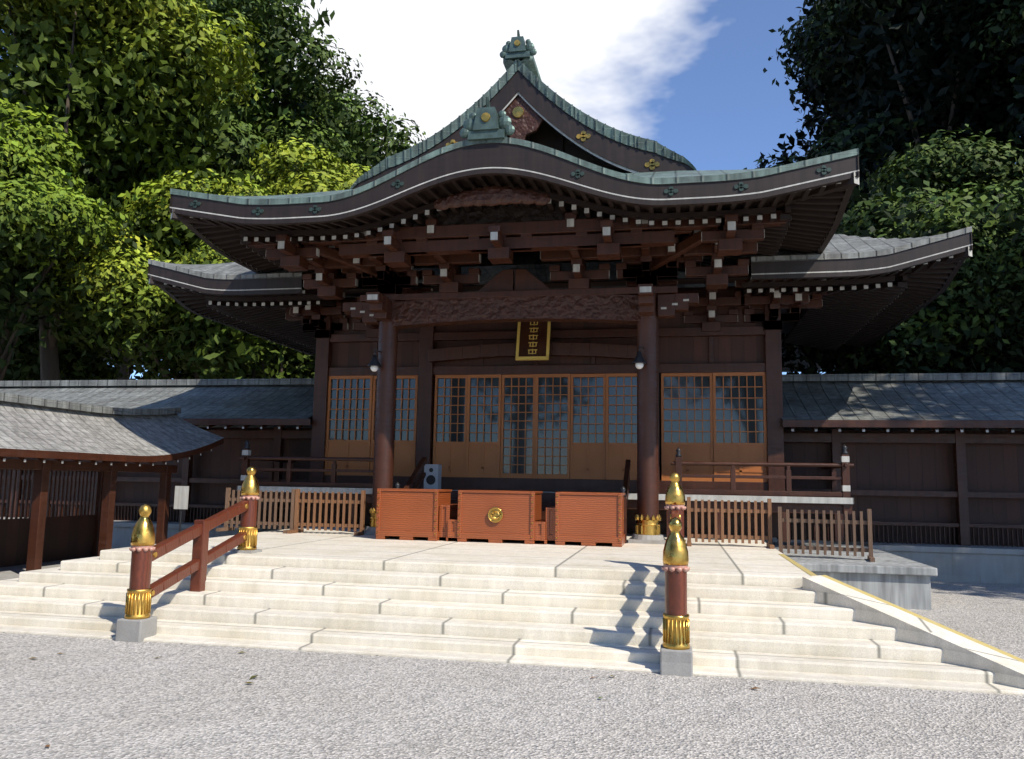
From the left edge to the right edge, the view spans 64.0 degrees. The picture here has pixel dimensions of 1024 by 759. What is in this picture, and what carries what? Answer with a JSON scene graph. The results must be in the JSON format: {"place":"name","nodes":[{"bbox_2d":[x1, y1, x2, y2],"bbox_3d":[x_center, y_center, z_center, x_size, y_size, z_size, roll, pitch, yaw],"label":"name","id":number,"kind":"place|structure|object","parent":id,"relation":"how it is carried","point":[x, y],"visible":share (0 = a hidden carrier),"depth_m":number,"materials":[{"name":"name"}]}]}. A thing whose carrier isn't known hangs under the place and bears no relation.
{"place":"outdoors","nodes":[
{"label":"outdoors","id":0,"kind":"place"},
{"bbox_2d":[79,315,142,379],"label":"tree","id":1,"kind":"object","parent":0,"point":[124,372],"depth_m":49.64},
{"bbox_2d":[0,0,281,379],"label":"tree","id":2,"kind":"object","parent":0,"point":[136,64],"depth_m":31.63,"materials":[{"name":"plant"}]},
{"bbox_2d":[174,486,188,508],"bbox_3d":[-6.641,2.371,16.451,0.300,0.460,0.015,0,-7,11],"label":"notice board","id":3,"kind":"object","parent":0,"point":[181,497],"visible":1,"depth_m":16.44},
{"bbox_2d":[26,0,425,205],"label":"tree","id":4,"kind":"object","parent":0,"point":[312,108],"depth_m":43.08,"materials":[{"name":"plant"}]},
{"bbox_2d":[297,355,314,377],"bbox_3d":[-6.068,-2.855,34.145,9.802,8.070,11.565,0,-7,11],"label":"tree foliage","id":5,"kind":"object","parent":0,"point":[305,371],"depth_m":30.59,"materials":[{"name":"green plant"}]},
{"bbox_2d":[234,137,370,195],"bbox_3d":[-9.428,-4.958,39.048,13.278,12.508,11.424,0,-7,11],"label":"tree foliage","id":6,"kind":"object","parent":5,"relation":"on","point":[298,179],"visible":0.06,"depth_m":36.57,"materials":[{"name":"green plant"}]},
{"bbox_2d":[0,0,829,379],"label":"sky","id":7,"kind":"structure","parent":0,"point":[688,77],"materials":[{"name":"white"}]},
{"bbox_2d":[0,538,1023,758],"bbox_3d":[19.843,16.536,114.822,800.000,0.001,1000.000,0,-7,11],"label":"gravel ground","id":8,"kind":"structure","parent":0,"point":[87,698],"depth_m":6.45,"materials":[{"name":"gravel"}]},
{"bbox_2d":[0,185,71,380],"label":"tree trunk","id":9,"kind":"object","parent":8,"relation":"on","point":[4,355],"visible":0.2,"depth_m":28.75,"materials":[{"name":"brown plant"}]},
{"bbox_2d":[0,98,136,369],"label":"tree foliage","id":10,"kind":"object","parent":9,"relation":"on","point":[40,201],"visible":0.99,"depth_m":27.84,"materials":[{"name":"green plant"}]},
{"bbox_2d":[0,556,96,579],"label":"stone base","id":11,"kind":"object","parent":8,"relation":"on","point":[10,572],"depth_m":14.51,"materials":[{"name":"stone"}]},
{"bbox_2d":[0,438,223,570],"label":"side corridor timber","id":12,"kind":"object","parent":11,"relation":"on","point":[102,508],"visible":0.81,"depth_m":15.14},
{"bbox_2d":[0,515,95,567],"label":"corridor wall boards","id":13,"kind":"object","parent":12,"relation":"attached to","point":[68,537],"depth_m":15.88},
{"bbox_2d":[0,401,222,455],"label":"roof","id":14,"kind":"structure","parent":12,"relation":"on","point":[27,427],"depth_m":15.15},
{"bbox_2d":[0,393,180,414],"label":"corridor ridge cap","id":15,"kind":"object","parent":14,"relation":"on","point":[21,399],"visible":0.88,"depth_m":15.39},
{"bbox_2d":[115,616,156,642],"bbox_3d":[-4.100,2.729,8.944,0.300,0.250,0.300,0,-7,11],"label":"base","id":16,"kind":"object","parent":8,"relation":"on","point":[137,631],"visible":0.76,"depth_m":8.81,"materials":[{"name":"stone"}]},
{"bbox_2d":[124,504,154,619],"bbox_3d":[-4.087,1.995,9.036,0.260,1.230,0.260,0,-7,11],"label":"post finial","id":17,"kind":"object","parent":16,"relation":"on","point":[137,604],"visible":0.98,"depth_m":8.95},
{"bbox_2d":[129,549,152,589],"bbox_3d":[-4.088,2.059,9.028,0.212,0.500,0.212,0,-7,11],"label":"railing post","id":18,"kind":"object","parent":17,"relation":"on","point":[140,569],"visible":0.87,"depth_m":8.94,"materials":[{"name":"brown wood"}]},
{"bbox_2d":[129,545,155,551],"bbox_3d":[-4.085,1.863,9.052,0.274,0.075,0.255,0,-7,11],"label":"post collar","id":19,"kind":"object","parent":17,"relation":"attached to","point":[140,548],"visible":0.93,"depth_m":8.96,"materials":[{"name":"pink ceramic"}]},
{"bbox_2d":[79,260,210,378],"bbox_3d":[-13.705,-0.366,31.451,5.786,12.156,4.245,5,-8,-29],"label":"tree trunk","id":20,"kind":"object","parent":8,"relation":"on","point":[177,377],"visible":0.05,"depth_m":31.58,"materials":[{"name":"brown plant"}]},
{"bbox_2d":[24,153,274,379],"bbox_3d":[-13.391,-3.679,31.734,10.217,10.715,9.131,5,-8,-29],"label":"tree","id":21,"kind":"object","parent":20,"relation":"on","point":[159,234],"visible":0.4,"depth_m":29.88,"materials":[{"name":"green plant"}]},
{"bbox_2d":[3,516,309,548],"bbox_3d":[-19.109,4.147,23.744,27.240,0.760,4.640,0,-7,11],"label":"stone base","id":22,"kind":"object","parent":8,"relation":"on","point":[122,533],"depth_m":19.47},
{"bbox_2d":[0,415,312,523],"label":"corridor timber","id":23,"kind":"object","parent":8,"relation":"on","point":[279,436],"visible":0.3,"depth_m":19.91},
{"bbox_2d":[0,427,311,522],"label":"corridor wall boards","id":24,"kind":"object","parent":23,"relation":"attached to","point":[222,461],"depth_m":20.29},
{"bbox_2d":[0,385,313,427],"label":"roof","id":25,"kind":"structure","parent":23,"relation":"on","point":[262,402],"depth_m":21.18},
{"bbox_2d":[0,378,313,386],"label":"roof ridge","id":26,"kind":"structure","parent":25,"relation":"on","point":[174,382],"depth_m":22.20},
{"bbox_2d":[251,343,305,378],"bbox_3d":[-8.600,1.053,30.427,3.139,9.242,5.910,0,-7,11],"label":"tree trunk","id":27,"kind":"object","parent":8,"relation":"on","point":[272,368],"visible":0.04,"depth_m":29.49,"materials":[{"name":"brown plant"}]},
{"bbox_2d":[148,236,315,378],"bbox_3d":[-9.031,-2.145,30.846,8.568,6.694,8.445,5,-8,-31],"label":"tree foliage","id":28,"kind":"object","parent":27,"relation":"attached to","point":[252,346],"visible":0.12,"depth_m":28.58,"materials":[{"name":"green plant"}]},
{"bbox_2d":[0,526,1023,695],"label":"stone steps","id":29,"kind":"structure","parent":8,"relation":"on","point":[755,611],"depth_m":9.30,"materials":[{"name":"stone"}]},
{"bbox_2d":[150,500,248,597],"bbox_3d":[-3.864,2.091,10.156,0.140,1.135,2.116,0,-7,11],"label":"stair rail","id":30,"kind":"object","parent":29,"relation":"on","point":[203,556],"visible":0.9,"depth_m":10.07,"materials":[{"name":"brown wood"}]},
{"bbox_2d":[231,549,261,553],"bbox_3d":[-3.645,2.381,11.252,0.300,0.090,0.300,0,-7,11],"label":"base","id":31,"kind":"object","parent":29,"relation":"on","point":[246,551],"visible":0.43,"depth_m":11.12,"materials":[{"name":"stone"}]},
{"bbox_2d":[237,466,258,549],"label":"post metal fittings","id":32,"kind":"object","parent":31,"relation":"on","point":[250,485],"visible":0.94,"depth_m":11.24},
{"bbox_2d":[240,498,257,526],"bbox_3d":[-3.635,1.811,11.323,0.212,0.460,0.212,0,-7,11],"label":"railing post","id":33,"kind":"object","parent":32,"relation":"on","point":[249,518],"visible":0.68,"depth_m":11.23,"materials":[{"name":"brown wood"}]},
{"bbox_2d":[216,488,295,533],"bbox_3d":[-4.839,2.499,15.688,1.440,0.820,0.560,0,-7,11],"label":"picket fence","id":34,"kind":"object","parent":29,"relation":"on","point":[265,500],"visible":0.74,"depth_m":15.64,"materials":[{"name":"brown wood"}]},
{"bbox_2d":[287,489,365,535],"bbox_3d":[-3.441,2.488,15.411,1.390,0.820,0.560,0,-7,11],"label":"picket fence","id":35,"kind":"object","parent":29,"relation":"on","point":[326,501],"visible":0.98,"depth_m":15.40,"materials":[{"name":"brown wood"}]},
{"bbox_2d":[372,300,397,512],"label":"porch pillar","id":36,"kind":"structure","parent":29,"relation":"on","point":[385,413],"depth_m":15.68,"materials":[{"name":"brown wood"}]},
{"bbox_2d":[391,294,640,328],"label":"carved beam","id":37,"kind":"structure","parent":36,"relation":"attached to","point":[611,308],"depth_m":15.43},
{"bbox_2d":[376,488,624,546],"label":"offering boxes","id":38,"kind":"object","parent":29,"relation":"on","point":[588,518],"visible":1,"depth_m":13.86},
{"bbox_2d":[377,491,620,539],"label":"metal fittings","id":39,"kind":"object","parent":38,"relation":"attached to","point":[495,514],"visible":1,"depth_m":13.81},
{"bbox_2d":[403,457,630,542],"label":"veranda steps","id":40,"kind":"structure","parent":29,"relation":"on","point":[548,499],"depth_m":15.88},
{"bbox_2d":[240,486,852,541],"bbox_3d":[1.218,3.304,21.347,12.400,0.840,10.438,0,-7,11],"label":"stone base","id":41,"kind":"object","parent":29,"relation":"on","point":[632,512],"depth_m":16.75,"materials":[{"name":"brown wood"}]},
{"bbox_2d":[424,464,441,488],"bbox_3d":[-1.644,2.022,16.989,0.300,0.520,0.250,0,-7,11],"label":"speaker box","id":42,"kind":"object","parent":41,"relation":"on","point":[436,473],"visible":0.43,"depth_m":16.88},
{"bbox_2d":[237,486,853,503],"bbox_3d":[1.223,2.939,21.387,12.420,0.114,10.450,0,-7,11],"label":"veranda edge","id":43,"kind":"object","parent":41,"relation":"attached to","point":[785,499],"visible":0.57,"depth_m":15.57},
{"bbox_2d":[310,288,784,495],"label":"building wall","id":44,"kind":"structure","parent":41,"relation":"on","point":[426,370],"depth_m":17.83,"materials":[{"name":"wood"}]},
{"bbox_2d":[515,322,550,360],"bbox_3d":[0.463,-0.912,17.698,0.720,1.041,0.305,0,-7,11],"label":"sign","id":45,"kind":"object","parent":44,"relation":"attached to","point":[546,357],"visible":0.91,"depth_m":17.60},
{"bbox_2d":[518,322,547,356],"bbox_3d":[0.465,-0.909,17.708,0.600,0.900,0.252,0,-7,11],"label":"name plaque","id":46,"kind":"object","parent":45,"relation":"attached to","point":[524,344],"visible":0.64,"depth_m":17.68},
{"bbox_2d":[324,372,767,481],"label":"sliding doors","id":47,"kind":"structure","parent":44,"relation":"in","point":[605,460],"depth_m":17.78,"materials":[{"name":"wood"}]},
{"bbox_2d":[150,233,944,371],"bbox_3d":[1.743,-3.027,24.237,16.400,3.600,16.200,0,-7,11],"label":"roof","id":48,"kind":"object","parent":44,"relation":"on","point":[531,262],"visible":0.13,"depth_m":17.06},
{"bbox_2d":[206,93,826,295],"bbox_3d":[0.759,-4.121,19.311,11.400,3.550,11.960,0,-7,11],"label":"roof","id":49,"kind":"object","parent":48,"relation":"on","point":[487,271],"visible":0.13,"depth_m":14.88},
{"bbox_2d":[460,96,514,140],"bbox_3d":[-0.402,-4.278,13.461,0.927,0.749,0.266,0,-7,11],"label":"roof ornament","id":50,"kind":"object","parent":49,"relation":"attached to","point":[498,125],"visible":0.99,"depth_m":13.34,"materials":[{"name":"teal metal"}]},
{"bbox_2d":[434,186,550,209],"bbox_3d":[-0.343,-3.060,13.711,2.012,0.388,0.200,0,-7,11],"label":"carved panel","id":51,"kind":"object","parent":49,"relation":"attached to","point":[493,195],"visible":1,"depth_m":13.64,"materials":[{"name":"brown wood"}]},
{"bbox_2d":[189,165,831,215],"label":"fascia bronze fittings","id":52,"kind":"object","parent":49,"relation":"attached to","point":[315,209],"visible":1,"depth_m":13.00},
{"bbox_2d":[169,143,858,272],"bbox_3d":[0.053,-2.962,15.706,11.400,1.192,4.960,0,-7,11],"label":"roof fascia","id":53,"kind":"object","parent":49,"relation":"attached to","point":[492,155],"visible":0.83,"depth_m":13.29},
{"bbox_2d":[169,167,858,279],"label":"white kohai eave trim","id":54,"kind":"structure","parent":53,"relation":"attached to","point":[759,217],"depth_m":13.53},
{"bbox_2d":[170,137,858,204],"bbox_3d":[0.057,-3.176,15.732,11.400,0.960,4.960,0,-7,11],"label":"roof fascia","id":55,"kind":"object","parent":49,"relation":"attached to","point":[660,181],"visible":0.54,"depth_m":13.19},
{"bbox_2d":[171,172,858,289],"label":"kohai eave rafters","id":56,"kind":"object","parent":49,"relation":"attached to","point":[806,233],"visible":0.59,"depth_m":14.22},
{"bbox_2d":[193,175,843,255],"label":"kohai eave soffit","id":57,"kind":"structure","parent":49,"relation":"attached to","point":[455,190],"depth_m":13.96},
{"bbox_2d":[501,44,541,168],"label":"roof ridges","id":58,"kind":"object","parent":49,"relation":"on","point":[530,64],"visible":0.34,"depth_m":16.25,"materials":[{"name":"teal metal"}]},
{"bbox_2d":[350,59,695,188],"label":"copper gable verge","id":59,"kind":"structure","parent":49,"relation":"attached to","point":[580,116],"depth_m":16.12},
{"bbox_2d":[500,30,536,59],"bbox_3d":[0.125,-6.617,16.206,0.747,0.603,0.224,0,-7,11],"label":"roof finial","id":60,"kind":"object","parent":59,"relation":"on","point":[512,51],"visible":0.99,"depth_m":16.11,"materials":[{"name":"teal metal"}]},
{"bbox_2d":[353,70,693,199],"bbox_3d":[0.180,-4.880,16.421,6.900,2.384,0.800,0,-7,11],"label":"bargeboard","id":61,"kind":"object","parent":49,"relation":"attached to","point":[597,143],"visible":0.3,"depth_m":15.96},
{"bbox_2d":[504,97,543,139],"bbox_3d":[0.125,-5.048,16.145,1.000,1.080,0.080,0,-7,11],"label":"gable ornament","id":62,"kind":"object","parent":61,"relation":"attached to","point":[529,121],"visible":0.61,"depth_m":16.09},
{"bbox_2d":[446,107,659,169],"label":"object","id":63,"kind":"object","parent":61,"relation":"attached to","point":[517,112],"visible":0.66,"depth_m":15.74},
{"bbox_2d":[502,92,640,172],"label":"gable trim","id":64,"kind":"structure","parent":61,"relation":"attached to","point":[565,135],"depth_m":15.82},
{"bbox_2d":[248,210,830,338],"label":"porch beams brackets","id":65,"kind":"object","parent":48,"relation":"attached to","point":[394,263],"visible":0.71,"depth_m":15.18,"materials":[{"name":"wood"}]},
{"bbox_2d":[359,200,648,243],"bbox_3d":[-0.180,-2.873,14.528,5.400,0.950,0.001,0,-7,11],"label":"karahafu carved tympanum","id":66,"kind":"object","parent":65,"relation":"on","point":[500,214],"visible":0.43,"depth_m":14.53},
{"bbox_2d":[339,230,674,258],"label":"wooden beam","id":67,"kind":"structure","parent":65,"relation":"attached to","point":[552,243],"depth_m":14.31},
{"bbox_2d":[278,219,825,329],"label":"beam end caps","id":68,"kind":"object","parent":65,"relation":"attached to","point":[606,231],"visible":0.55,"depth_m":14.98,"materials":[{"name":"paint"}]},
{"bbox_2d":[148,226,971,279],"bbox_3d":[0.940,-1.902,20.140,16.400,0.520,8.200,0,-7,11],"label":"copper eave edge","id":69,"kind":"object","parent":48,"relation":"attached to","point":[753,259],"visible":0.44,"depth_m":15.11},
{"bbox_2d":[149,246,971,354],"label":"hall eave rafters","id":70,"kind":"object","parent":48,"relation":"attached to","point":[837,319],"visible":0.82,"depth_m":18.24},
{"bbox_2d":[148,232,972,355],"bbox_3d":[0.936,-1.693,20.114,16.400,0.742,8.200,0,-7,11],"label":"roof fascia","id":71,"kind":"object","parent":48,"relation":"attached to","point":[951,243],"visible":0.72,"depth_m":15.18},
{"bbox_2d":[148,244,972,351],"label":"white hall eave trim","id":72,"kind":"structure","parent":48,"relation":"attached to","point":[748,290],"depth_m":15.96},
{"bbox_2d":[173,262,951,333],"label":"hall eave soffit","id":73,"kind":"structure","parent":48,"relation":"attached to","point":[788,327],"depth_m":17.10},
{"bbox_2d":[331,286,764,366],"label":"hall upper wall boards","id":74,"kind":"object","parent":44,"relation":"attached to","point":[727,349],"visible":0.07,"depth_m":17.89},
{"bbox_2d":[628,534,666,543],"bbox_3d":[2.419,2.838,14.569,0.660,0.160,0.660,0,-7,11],"label":"pillar base stone","id":75,"kind":"object","parent":29,"relation":"on","point":[648,539],"visible":0.8,"depth_m":14.30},
{"bbox_2d":[637,293,658,519],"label":"porch pillar","id":76,"kind":"structure","parent":29,"relation":"on","point":[647,439],"depth_m":14.69,"materials":[{"name":"brown wood"}]},
{"bbox_2d":[632,346,646,364],"bbox_3d":[2.288,-0.435,14.698,0.270,0.320,0.330,0,-7,11],"label":"pillar lamp shade","id":77,"kind":"object","parent":76,"relation":"attached to","point":[639,358],"visible":0.95,"depth_m":14.60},
{"bbox_2d":[634,514,661,534],"bbox_3d":[2.424,2.580,14.601,0.480,0.360,0.469,0,-7,11],"label":"gold pillar foot","id":78,"kind":"object","parent":76,"relation":"attached to","point":[647,526],"visible":0.92,"depth_m":14.43},
{"bbox_2d":[687,497,774,548],"bbox_3d":[3.709,2.435,13.994,1.410,0.820,0.560,0,-7,11],"label":"picket fence","id":79,"kind":"object","parent":29,"relation":"on","point":[729,536],"visible":1,"depth_m":13.98,"materials":[{"name":"brown wood"}]},
{"bbox_2d":[802,575,1023,688],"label":"stair side curb","id":80,"kind":"structure","parent":29,"relation":"on","point":[958,650],"depth_m":8.13,"materials":[{"name":"stone"}]},
{"bbox_2d":[779,554,1023,662],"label":"yellow edge line","id":81,"kind":"object","parent":80,"relation":"on","point":[806,570],"visible":1,"depth_m":8.57,"materials":[{"name":"paint"}]},
{"bbox_3d":[2.025,2.339,10.128,0.300,0.090,0.300,0,-7,11],"label":"stone rail post","id":82,"kind":"object","parent":29,"relation":"on","visible":0},
{"bbox_2d":[665,472,685,541],"bbox_3d":[2.035,1.729,10.204,0.260,1.140,0.260,0,-7,11],"label":"post finial","id":83,"kind":"object","parent":82,"relation":"on","point":[675,495],"visible":0.52,"depth_m":10.17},
{"bbox_2d":[667,508,683,537],"bbox_3d":[2.035,1.769,10.199,0.212,0.460,0.212,0,-7,11],"label":"railing post","id":84,"kind":"object","parent":83,"relation":"on","point":[681,512],"visible":0.4,"depth_m":10.14,"materials":[{"name":"brown wood"}]},
{"bbox_2d":[660,644,692,676],"bbox_3d":[1.570,2.687,7.820,0.300,0.250,0.300,0,-7,11],"label":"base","id":85,"kind":"object","parent":8,"relation":"on","point":[676,662],"visible":0.92,"depth_m":7.68,"materials":[{"name":"stone"}]},
{"bbox_2d":[662,517,689,649],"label":"post gold fittings","id":86,"kind":"object","parent":85,"relation":"on","point":[676,632],"visible":0.95,"depth_m":7.82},
{"bbox_2d":[661,564,689,572],"bbox_3d":[1.585,1.821,7.928,0.274,0.075,0.255,0,-7,11],"label":"post collar","id":87,"kind":"object","parent":86,"relation":"attached to","point":[678,568],"visible":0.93,"depth_m":7.83,"materials":[{"name":"pink ceramic"}]},
{"bbox_2d":[665,569,686,615],"bbox_3d":[1.582,2.017,7.904,0.212,0.500,0.212,0,-7,11],"label":"railing post","id":88,"kind":"object","parent":86,"relation":"on","point":[675,592],"visible":0.82,"depth_m":7.81,"materials":[{"name":"brown wood"}]},
{"bbox_2d":[765,542,937,609],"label":"concrete plinth","id":89,"kind":"structure","parent":8,"relation":"on","point":[904,583],"depth_m":12.34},
{"bbox_2d":[778,507,874,561],"bbox_3d":[5.130,2.522,13.443,1.450,0.820,0.560,-1,-8,19],"label":"picket fence","id":90,"kind":"object","parent":89,"relation":"on","point":[832,548],"visible":0.88,"depth_m":13.42,"materials":[{"name":"brown wood"}]},
{"bbox_2d":[830,346,891,373],"bbox_3d":[10.655,1.454,24.324,3.290,7.624,3.391,0,-7,11],"label":"tree trunk","id":91,"kind":"object","parent":8,"relation":"on","point":[862,370],"visible":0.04,"depth_m":23.89,"materials":[{"name":"brown plant"}]},
{"bbox_2d":[781,278,1018,373],"bbox_3d":[10.796,-0.983,24.761,7.282,6.398,6.711,0,-7,11],"label":"tree","id":92,"kind":"object","parent":91,"relation":"attached to","point":[828,361],"visible":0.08,"depth_m":23.24,"materials":[{"name":"green plant"}]},
{"bbox_2d":[778,420,1023,546],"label":"wooden wall","id":93,"kind":"structure","parent":8,"relation":"on","point":[958,439],"depth_m":16.71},
{"bbox_2d":[777,430,1023,545],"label":"corridor wall boards","id":94,"kind":"object","parent":93,"relation":"attached to","point":[926,467],"visible":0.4,"depth_m":17.12,"materials":[{"name":"wood"}]},
{"bbox_2d":[781,381,1023,430],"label":"roof","id":95,"kind":"structure","parent":93,"relation":"on","point":[939,400],"depth_m":17.56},
{"bbox_2d":[782,373,1023,381],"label":"roof ridge","id":96,"kind":"structure","parent":95,"relation":"on","point":[903,377],"depth_m":18.55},
{"bbox_2d":[830,541,1023,583],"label":"stone base","id":97,"kind":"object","parent":8,"relation":"on","point":[980,564],"depth_m":15.91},
{"bbox_2d":[880,8,987,153],"bbox_3d":[18.087,-9.879,35.650,5.885,33.123,8.062,-4,-8,32],"label":"conifer tree","id":98,"kind":"object","parent":8,"relation":"on","point":[944,123],"visible":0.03,"depth_m":33.53,"materials":[{"name":"plant"}]},
{"bbox_2d":[763,0,1023,229],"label":"tree","id":99,"kind":"object","parent":98,"relation":"on","point":[853,65],"visible":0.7,"depth_m":33.76,"materials":[{"name":"green plant"}]},
{"bbox_2d":[939,198,1023,371],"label":"tree leaves","id":100,"kind":"object","parent":8,"relation":"on","point":[1022,202],"visible":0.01,"depth_m":22.82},
{"bbox_2d":[859,180,1023,373],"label":"tree","id":101,"kind":"object","parent":100,"relation":"on","point":[995,278],"visible":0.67,"depth_m":21.37,"materials":[{"name":"green plant"}]},
{"bbox_3d":[-22.870,0.760,36.938,4.108,11.023,8.833,0,-7,11],"label":"tree trunk","id":102,"kind":"object","parent":8,"relation":"on","visible":0},
{"bbox_2d":[0,267,130,380],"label":"tree foliage","id":103,"kind":"object","parent":102,"relation":"on","point":[74,364],"visible":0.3,"depth_m":35.38,"materials":[{"name":"green plant"}]},
{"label":"tree trunk","id":104,"kind":"object","parent":8,"relation":"on","visible":0},
{"bbox_2d":[128,346,312,379],"bbox_3d":[-12.149,-0.962,39.870,11.864,8.990,11.666,0,-7,11],"label":"tree foliage","id":105,"kind":"object","parent":104,"relation":"attached to","point":[180,375],"depth_m":37.01,"materials":[{"name":"green plant"}]},
{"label":"conifer trunk","id":106,"kind":"object","parent":8,"relation":"on","visible":0},
{"bbox_2d":[744,0,859,221],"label":"tree","id":107,"kind":"object","parent":106,"relation":"attached to","point":[784,158],"visible":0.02,"depth_m":48.37,"materials":[{"name":"green plant"}]},
{"bbox_2d":[525,135,563,151],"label":"gable wall struts","id":108,"kind":"object","parent":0,"point":[560,143],"visible":0.1,"depth_m":16.54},
{"bbox_2d":[239,449,853,513],"bbox_3d":[1.143,2.584,20.997,12.500,1.100,9.630,0,-7,11],"label":"veranda railing","id":109,"kind":"object","parent":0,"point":[678,463],"visible":0.62,"depth_m":15.77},
{"bbox_2d":[241,450,850,490],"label":"white veranda rail bands","id":110,"kind":"object","parent":109,"relation":"attached to","point":[842,459],"visible":0.89,"depth_m":15.28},
{"bbox_2d":[244,440,847,456],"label":"post finials","id":111,"kind":"object","parent":109,"relation":"attached to","point":[678,450],"visible":0.79,"depth_m":15.89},
{"bbox_2d":[374,374,763,480],"bbox_3d":[0.547,1.074,18.047,9.800,2.740,0.080,0,-7,11],"label":"dark hall interior","id":112,"kind":"object","parent":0,"point":[659,421],"depth_m":17.52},
{"bbox_2d":[804,124,1023,368],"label":"tree","id":113,"kind":"object","parent":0,"point":[947,166],"depth_m":27.18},
{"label":"tree trunk","id":114,"kind":"object","parent":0,"visible":0},
{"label":"tree foliage","id":115,"kind":"object","parent":114,"relation":"on","visible":0},
{"bbox_2d":[962,0,1023,178],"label":"tree","id":116,"kind":"object","parent":115,"relation":"on","point":[1014,26],"visible":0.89,"depth_m":30.14,"materials":[{"name":"green plant"}]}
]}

